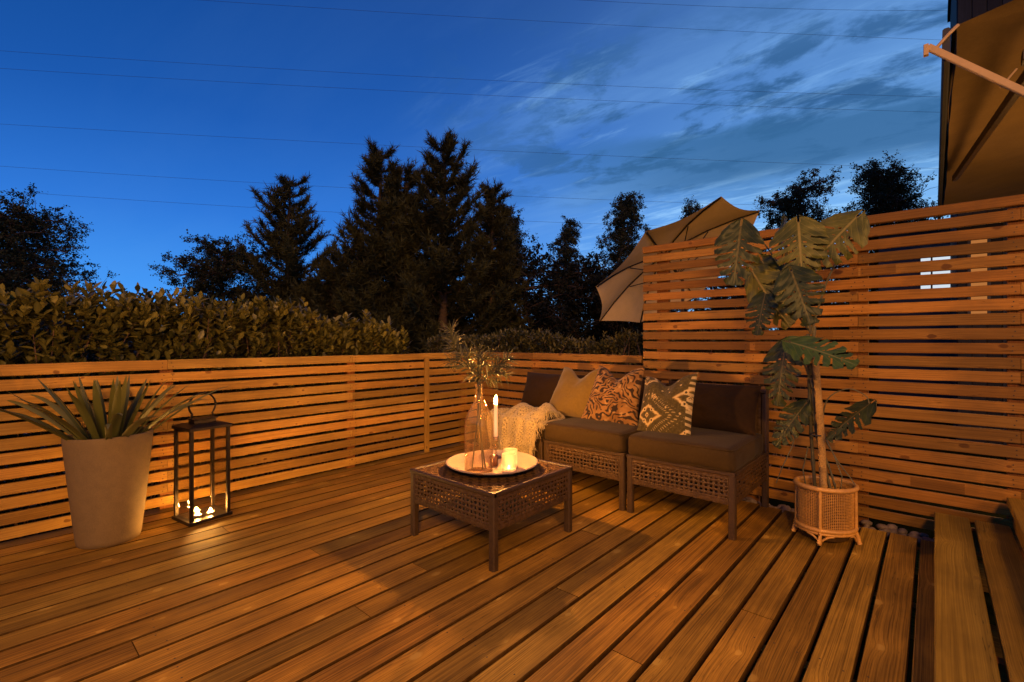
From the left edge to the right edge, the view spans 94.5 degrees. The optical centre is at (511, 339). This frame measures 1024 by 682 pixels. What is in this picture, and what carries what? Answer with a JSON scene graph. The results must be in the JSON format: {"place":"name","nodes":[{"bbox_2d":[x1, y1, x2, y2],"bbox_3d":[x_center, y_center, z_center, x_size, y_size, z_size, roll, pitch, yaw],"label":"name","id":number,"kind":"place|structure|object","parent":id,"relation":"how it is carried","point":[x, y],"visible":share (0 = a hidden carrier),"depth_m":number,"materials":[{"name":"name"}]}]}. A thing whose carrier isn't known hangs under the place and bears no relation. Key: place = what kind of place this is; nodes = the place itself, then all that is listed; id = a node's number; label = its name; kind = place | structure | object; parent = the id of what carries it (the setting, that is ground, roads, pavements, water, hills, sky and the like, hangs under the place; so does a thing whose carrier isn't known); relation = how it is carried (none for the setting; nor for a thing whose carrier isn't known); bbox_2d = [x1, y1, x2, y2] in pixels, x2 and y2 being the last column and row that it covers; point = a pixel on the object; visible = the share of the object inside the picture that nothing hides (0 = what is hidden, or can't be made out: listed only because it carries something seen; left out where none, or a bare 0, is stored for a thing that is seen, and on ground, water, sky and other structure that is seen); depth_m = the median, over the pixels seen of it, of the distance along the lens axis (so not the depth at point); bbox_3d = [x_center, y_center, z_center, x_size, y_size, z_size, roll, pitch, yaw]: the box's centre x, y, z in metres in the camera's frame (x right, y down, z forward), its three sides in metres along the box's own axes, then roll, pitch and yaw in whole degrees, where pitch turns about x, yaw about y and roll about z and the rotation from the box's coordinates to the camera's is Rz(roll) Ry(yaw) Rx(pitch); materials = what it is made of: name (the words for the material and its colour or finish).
{"place":"outdoors","nodes":[
{"label":"outdoors","id":0,"kind":"place"},
{"bbox_2d":[9,191,762,228],"bbox_3d":[-6.320,-9.190,32.667,78.751,1.927,0.015,0,0,-6],"label":"power line","id":1,"kind":"object","parent":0,"point":[254,207],"visible":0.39,"depth_m":31.23,"materials":[{"name":"black metal"}]},
{"bbox_2d":[4,166,860,207],"bbox_3d":[-3.463,-10.763,32.666,87.281,1.881,0.015,0,0,-5],"label":"power line","id":2,"kind":"object","parent":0,"point":[340,187],"visible":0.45,"depth_m":31.40,"materials":[{"name":"black metal"}]},
{"bbox_2d":[1,68,916,111],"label":"power line","id":3,"kind":"object","parent":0,"point":[451,93],"visible":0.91,"depth_m":31.36,"materials":[{"name":"black metal"}]},
{"bbox_2d":[10,51,927,96],"bbox_3d":[6.597,-17.976,32.668,93.108,1.001,0.015,0,0,-5],"label":"power line","id":4,"kind":"object","parent":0,"point":[456,78],"visible":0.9,"depth_m":31.76,"materials":[{"name":"black metal"}]},
{"bbox_2d":[7,124,938,168],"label":"power line","id":5,"kind":"object","parent":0,"point":[432,147],"visible":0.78,"depth_m":31.71,"materials":[{"name":"black metal"}]},
{"bbox_2d":[0,0,949,329],"label":"sky","id":6,"kind":"structure","parent":0,"point":[127,237],"materials":[{"name":"blue"}]},
{"bbox_2d":[494,396,497,440],"bbox_3d":[-0.092,0.445,2.675,0.022,0.256,0.022,0,0,42],"label":"taper candle","id":7,"kind":"object","parent":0,"point":[495,421],"visible":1,"depth_m":2.67,"materials":[{"name":"beige wax"}]},
{"bbox_2d":[0,442,1002,681],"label":"deck","id":8,"kind":"structure","parent":0,"point":[341,575],"depth_m":1.95,"materials":[{"name":"brown wood"}]},
{"bbox_2d":[61,427,153,549],"bbox_3d":[-2.108,0.770,2.481,0.344,0.558,0.370,0,0,42],"label":"planter","id":9,"kind":"object","parent":8,"relation":"on","point":[107,481],"visible":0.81,"depth_m":2.36,"materials":[{"name":"ceramic"}]},
{"bbox_2d":[0,375,229,440],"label":"spiky plant","id":10,"kind":"object","parent":9,"relation":"in","point":[121,418],"visible":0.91,"depth_m":2.42,"materials":[{"name":"green plant"}]},
{"bbox_2d":[172,392,232,526],"bbox_3d":[-1.826,0.678,2.794,0.221,0.736,0.231,0,0,33],"label":"lantern","id":11,"kind":"object","parent":8,"relation":"on","point":[192,425],"visible":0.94,"depth_m":2.76,"materials":[{"name":"black metal"}]},
{"bbox_2d":[194,511,201,517],"bbox_3d":[-1.823,1.012,2.747,0.038,0.032,0.038,0,0,42],"label":"tealight","id":12,"kind":"object","parent":11,"relation":"on","point":[197,514],"visible":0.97,"depth_m":2.74,"materials":[{"name":"wax"}]},
{"bbox_2d":[410,449,572,571],"bbox_3d":[-0.108,0.873,2.571,0.629,0.355,0.629,0,0,42],"label":"coffee table","id":13,"kind":"object","parent":8,"relation":"on","point":[442,476],"visible":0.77,"depth_m":2.37,"materials":[{"name":"brown wicker"}]},
{"bbox_2d":[446,450,537,475],"bbox_3d":[-0.107,0.675,2.563,0.498,0.039,0.498,0,0,42],"label":"serving plate","id":14,"kind":"object","parent":13,"relation":"on","point":[461,461],"visible":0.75,"depth_m":2.55,"materials":[{"name":"white ceramic"}]},
{"bbox_2d":[465,398,492,475],"bbox_3d":[-0.166,0.448,2.382,0.120,0.440,0.120,0,0,30],"label":"bottle vase","id":15,"kind":"object","parent":14,"relation":"on","point":[480,467],"visible":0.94,"depth_m":2.38,"materials":[{"name":"clear glass"}]},
{"bbox_2d":[439,319,485,467],"bbox_3d":[-0.259,0.263,2.415,0.240,0.774,0.185,0,0,-13],"label":"foliage sprig","id":16,"kind":"object","parent":15,"relation":"in","point":[455,341],"visible":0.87,"depth_m":2.39,"materials":[{"name":"green plant"}]},
{"bbox_2d":[453,341,500,468],"bbox_3d":[-0.174,0.325,2.392,0.176,0.651,0.276,0,0,42],"label":"foliage sprig","id":17,"kind":"object","parent":15,"relation":"in","point":[473,365],"visible":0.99,"depth_m":2.38,"materials":[{"name":"green plant"}]},
{"bbox_2d":[480,348,516,469],"bbox_3d":[-0.056,0.340,2.373,0.186,0.619,0.169,0,0,-26],"label":"foliage sprig","id":18,"kind":"object","parent":15,"relation":"in","point":[499,365],"visible":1,"depth_m":2.37,"materials":[{"name":"green plant"}]},
{"bbox_2d":[490,455,497,465],"bbox_3d":[-0.095,0.643,2.512,0.043,0.053,0.043,0,0,42],"label":"cup","id":19,"kind":"object","parent":14,"relation":"on","point":[494,460],"visible":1,"depth_m":2.50,"materials":[{"name":"brown glass"}]},
{"bbox_2d":[502,452,515,473],"bbox_3d":[-0.016,0.621,2.378,0.072,0.095,0.072,0,0,42],"label":"votive glass","id":20,"kind":"object","parent":14,"relation":"on","point":[508,461],"visible":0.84,"depth_m":2.35,"materials":[{"name":"glass"}]},
{"bbox_2d":[504,448,516,467],"bbox_3d":[-0.008,0.621,2.474,0.072,0.095,0.072,0,0,42],"label":"votive glass","id":21,"kind":"object","parent":14,"relation":"on","point":[514,450],"visible":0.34,"depth_m":2.46,"materials":[{"name":"glass"}]},
{"bbox_2d":[479,372,592,469],"bbox_3d":[0.196,0.667,3.771,0.626,0.765,0.706,0,0,42],"label":"sofa section","id":22,"kind":"object","parent":8,"relation":"on","point":[539,389],"visible":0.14,"depth_m":3.83,"materials":[{"name":"brown wicker"}]},
{"bbox_2d":[487,403,564,456],"bbox_3d":[0.111,0.728,3.519,0.538,0.516,0.424,0,0,42],"label":"throw blanket","id":23,"kind":"object","parent":22,"relation":"on","point":[518,425],"visible":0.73,"depth_m":3.43,"materials":[{"name":"fabric"}]},
{"bbox_2d":[543,378,668,510],"bbox_3d":[0.672,0.667,3.346,0.626,0.765,0.706,0,0,42],"label":"sofa section","id":24,"kind":"object","parent":8,"relation":"on","point":[575,436],"visible":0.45,"depth_m":3.07,"materials":[{"name":"brown fabric"}]},
{"bbox_2d":[547,367,597,417],"bbox_3d":[0.472,0.397,3.583,0.462,0.383,0.196,0,0,42],"label":"scatter cushion","id":25,"kind":"object","parent":24,"relation":"on","point":[571,395],"visible":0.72,"depth_m":3.52,"materials":[{"name":"beige fabric"}]},
{"bbox_2d":[581,365,644,425],"bbox_3d":[0.705,0.395,3.326,0.457,0.406,0.193,0,0,42],"label":"scatter cushion","id":26,"kind":"object","parent":24,"relation":"on","point":[612,399],"visible":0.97,"depth_m":3.25,"materials":[{"name":"fabric"}]},
{"bbox_2d":[626,380,768,540],"bbox_3d":[1.150,0.667,2.921,0.626,0.765,0.706,0,0,42],"label":"sofa section","id":27,"kind":"object","parent":8,"relation":"on","point":[727,439],"visible":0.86,"depth_m":2.78,"materials":[{"name":"brown wicker"}]},
{"bbox_2d":[637,373,697,435],"bbox_3d":[0.974,0.403,2.990,0.387,0.390,0.219,0,0,42],"label":"scatter cushion","id":28,"kind":"object","parent":27,"relation":"on","point":[666,409],"visible":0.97,"depth_m":2.91,"materials":[{"name":"fabric"}]},
{"bbox_2d":[791,475,861,545],"bbox_3d":[1.653,0.900,2.498,0.303,0.297,0.267,0,0,2],"label":"rattan basket","id":29,"kind":"object","parent":8,"relation":"on","point":[820,519],"visible":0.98,"depth_m":2.41,"materials":[{"name":"wicker"}]},
{"bbox_2d":[714,209,876,499],"bbox_3d":[1.509,0.064,2.523,0.449,1.514,0.673,0,0,-29],"label":"monstera","id":30,"kind":"object","parent":29,"relation":"in","point":[778,275],"visible":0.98,"depth_m":2.47,"materials":[{"name":"plant"}]},
{"bbox_2d":[934,497,1023,681],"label":"stair","id":31,"kind":"object","parent":8,"relation":"on","point":[964,649],"visible":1,"depth_m":1.69,"materials":[{"name":"brown wood"}]},
{"bbox_2d":[0,360,1005,681],"bbox_3d":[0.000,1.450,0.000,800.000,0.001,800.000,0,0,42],"label":"ground","id":32,"kind":"structure","parent":0,"point":[930,534],"depth_m":5.00,"materials":[{"name":"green plant"}]},
{"bbox_2d":[0,182,119,379],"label":"leafy tree","id":33,"kind":"object","parent":32,"relation":"on","point":[15,238],"visible":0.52,"depth_m":13.91,"materials":[{"name":"green plant"}]},
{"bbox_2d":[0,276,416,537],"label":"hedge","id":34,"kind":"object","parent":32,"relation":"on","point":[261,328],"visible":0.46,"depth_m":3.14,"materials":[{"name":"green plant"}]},
{"bbox_2d":[148,229,296,381],"bbox_3d":[-8.595,-0.886,14.304,4.052,4.701,3.985,0,0,-23],"label":"leafy tree","id":35,"kind":"object","parent":32,"relation":"on","point":[214,274],"visible":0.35,"depth_m":13.62,"materials":[{"name":"green plant"}]},
{"bbox_2d":[0,352,476,540],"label":"slat fence","id":36,"kind":"object","parent":32,"relation":"on","point":[163,464],"visible":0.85,"depth_m":3.27,"materials":[{"name":"brown wood"}]},
{"bbox_2d":[235,276,331,366],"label":"tree","id":37,"kind":"object","parent":32,"relation":"on","point":[250,287],"visible":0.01,"depth_m":13.81,"materials":[{"name":"green plant"}]},
{"bbox_2d":[233,170,338,355],"bbox_3d":[-6.513,-1.810,13.967,3.436,6.548,3.511,0,0,-12],"label":"pine tree","id":38,"kind":"object","parent":32,"relation":"on","point":[287,250],"visible":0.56,"depth_m":13.51,"materials":[{"name":"green plant"}]},
{"bbox_2d":[283,245,361,383],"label":"pine tree","id":39,"kind":"object","parent":32,"relation":"on","point":[327,271],"visible":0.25,"depth_m":13.10,"materials":[{"name":"green plant"}]},
{"bbox_2d":[329,136,456,369],"bbox_3d":[-3.151,-2.010,12.926,3.978,7.025,3.606,0,0,42],"label":"pine tree","id":40,"kind":"object","parent":32,"relation":"on","point":[376,265],"visible":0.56,"depth_m":12.25,"materials":[{"name":"green plant"}]},
{"bbox_2d":[32,301,849,361],"bbox_3d":[4.022,-0.618,33.904,94.394,5.181,36.472,0,0,7],"label":"treeline","id":41,"kind":"object","parent":32,"relation":"on","point":[122,339],"visible":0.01,"depth_m":30.93,"materials":[{"name":"green plant"}]},
{"bbox_2d":[380,128,517,391],"bbox_3d":[-1.826,-2.035,12.725,3.422,6.998,3.607,0,0,-25],"label":"pine tree","id":42,"kind":"object","parent":32,"relation":"on","point":[427,307],"visible":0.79,"depth_m":12.09,"materials":[{"name":"green plant"}]},
{"bbox_2d":[403,260,503,384],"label":"tree","id":43,"kind":"object","parent":32,"relation":"on","point":[455,330],"depth_m":14.94,"materials":[{"name":"green plant"}]},
{"bbox_2d":[449,176,534,388],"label":"pine tree","id":44,"kind":"object","parent":32,"relation":"on","point":[495,224],"visible":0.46,"depth_m":13.45,"materials":[{"name":"green plant"}]},
{"bbox_2d":[477,202,545,323],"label":"birch tree","id":45,"kind":"object","parent":32,"relation":"on","point":[515,221],"visible":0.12,"depth_m":15.68,"materials":[{"name":"green plant"}]},
{"bbox_2d":[466,241,595,383],"bbox_3d":[0.504,-0.681,15.117,3.974,4.903,4.822,0,0,25],"label":"tree","id":46,"kind":"object","parent":32,"relation":"on","point":[536,309],"visible":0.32,"depth_m":14.62,"materials":[{"name":"green plant"}]},
{"bbox_2d":[479,352,642,466],"bbox_3d":[0.360,0.788,4.344,1.816,1.324,0.074,0,0,42],"label":"slat fence","id":47,"kind":"object","parent":32,"relation":"on","point":[536,364],"visible":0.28,"depth_m":4.42,"materials":[{"name":"brown wood"}]},
{"bbox_2d":[523,233,604,362],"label":"tree","id":48,"kind":"object","parent":32,"relation":"on","point":[595,280],"visible":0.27,"depth_m":15.80,"materials":[{"name":"green plant"}]},
{"bbox_2d":[547,215,589,335],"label":"birch tree","id":49,"kind":"object","parent":32,"relation":"on","point":[565,240],"visible":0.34,"depth_m":17.75,"materials":[{"name":"green plant"}]},
{"bbox_2d":[540,249,643,372],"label":"tree","id":50,"kind":"object","parent":32,"relation":"on","point":[594,323],"visible":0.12,"depth_m":16.15,"materials":[{"name":"green plant"}]},
{"bbox_2d":[425,325,805,468],"bbox_3d":[0.863,0.609,7.265,6.236,1.691,1.242,0,0,42],"label":"hedge","id":51,"kind":"object","parent":32,"relation":"on","point":[540,342],"visible":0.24,"depth_m":6.99,"materials":[{"name":"green plant"}]},
{"bbox_2d":[594,191,650,327],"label":"birch tree","id":52,"kind":"object","parent":32,"relation":"on","point":[621,234],"visible":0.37,"depth_m":17.82,"materials":[{"name":"green plant"}]},
{"bbox_2d":[581,260,710,363],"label":"tree","id":53,"kind":"object","parent":32,"relation":"on","point":[638,325],"visible":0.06,"depth_m":15.66,"materials":[{"name":"green plant"}]},
{"bbox_2d":[596,196,759,331],"bbox_3d":[2.404,-0.170,7.021,2.498,3.239,1.996,0,0,-38],"label":"parasol","id":54,"kind":"object","parent":32,"relation":"on","point":[620,290],"visible":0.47,"depth_m":6.90,"materials":[{"name":"fabric"}]},
{"bbox_2d":[675,194,711,341],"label":"birch tree","id":55,"kind":"object","parent":32,"relation":"on","point":[689,210],"visible":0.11,"depth_m":21.84,"materials":[{"name":"green plant"}]},
{"bbox_2d":[472,442,933,545],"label":"pebbles","id":56,"kind":"object","parent":32,"relation":"on","point":[889,528],"visible":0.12,"depth_m":2.68,"materials":[{"name":"stone"}]},
{"bbox_2d":[673,265,825,375],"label":"tree","id":57,"kind":"object","parent":32,"relation":"on","point":[725,297],"visible":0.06,"depth_m":14.53,"materials":[{"name":"green plant"}]},
{"bbox_2d":[735,165,849,388],"bbox_3d":[8.127,-1.667,13.453,3.340,6.262,3.735,0,0,42],"label":"leafy tree","id":58,"kind":"object","parent":32,"relation":"on","point":[794,204],"visible":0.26,"depth_m":12.99,"materials":[{"name":"green plant"}]},
{"bbox_2d":[782,252,878,389],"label":"tree","id":59,"kind":"object","parent":32,"relation":"on","point":[871,366],"visible":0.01,"depth_m":13.89,"materials":[{"name":"green plant"}]},
{"bbox_2d":[643,194,1023,559],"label":"privacy screen","id":60,"kind":"object","parent":32,"relation":"on","point":[859,309],"visible":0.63,"depth_m":2.67,"materials":[{"name":"brown wood"}]},
{"bbox_2d":[804,150,948,380],"bbox_3d":[9.191,-1.628,12.057,3.039,6.190,2.933,0,0,20],"label":"leafy tree","id":61,"kind":"object","parent":32,"relation":"on","point":[882,186],"visible":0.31,"depth_m":11.67,"materials":[{"name":"green plant"}]},
{"bbox_2d":[869,229,949,410],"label":"house","id":62,"kind":"structure","parent":32,"relation":"on","point":[916,327],"depth_m":9.90,"materials":[{"name":"paint"}]},
{"bbox_2d":[918,246,949,288],"bbox_3d":[8.695,-1.405,9.639,0.640,1.050,0.041,0,0,42],"label":"window","id":63,"kind":"structure","parent":62,"relation":"in","point":[948,257],"depth_m":9.69,"materials":[{"name":"glass"}]},
{"bbox_2d":[205,0,933,39],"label":"power line","id":64,"kind":"object","parent":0,"point":[565,22],"visible":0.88,"depth_m":31.93,"materials":[{"name":"black metal"}]},
{"bbox_2d":[587,0,912,10],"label":"power line","id":65,"kind":"object","parent":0,"point":[777,8],"visible":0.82,"depth_m":32.25,"materials":[{"name":"black metal"}]},
{"bbox_2d":[947,0,1023,444],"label":"house","id":66,"kind":"structure","parent":0,"point":[960,11],"depth_m":6.58,"materials":[{"name":"paint"}]},
{"bbox_2d":[923,0,1023,230],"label":"awning","id":67,"kind":"object","parent":66,"relation":"attached to","point":[981,146],"visible":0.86,"depth_m":3.50,"materials":[{"name":"fabric"}]},
{"bbox_2d":[967,239,990,313],"bbox_3d":[6.460,-0.870,6.551,0.230,1.260,0.027,0,0,42],"label":"window","id":68,"kind":"structure","parent":66,"relation":"in","point":[983,240],"depth_m":6.55,"materials":[{"name":"glass"}]}
]}

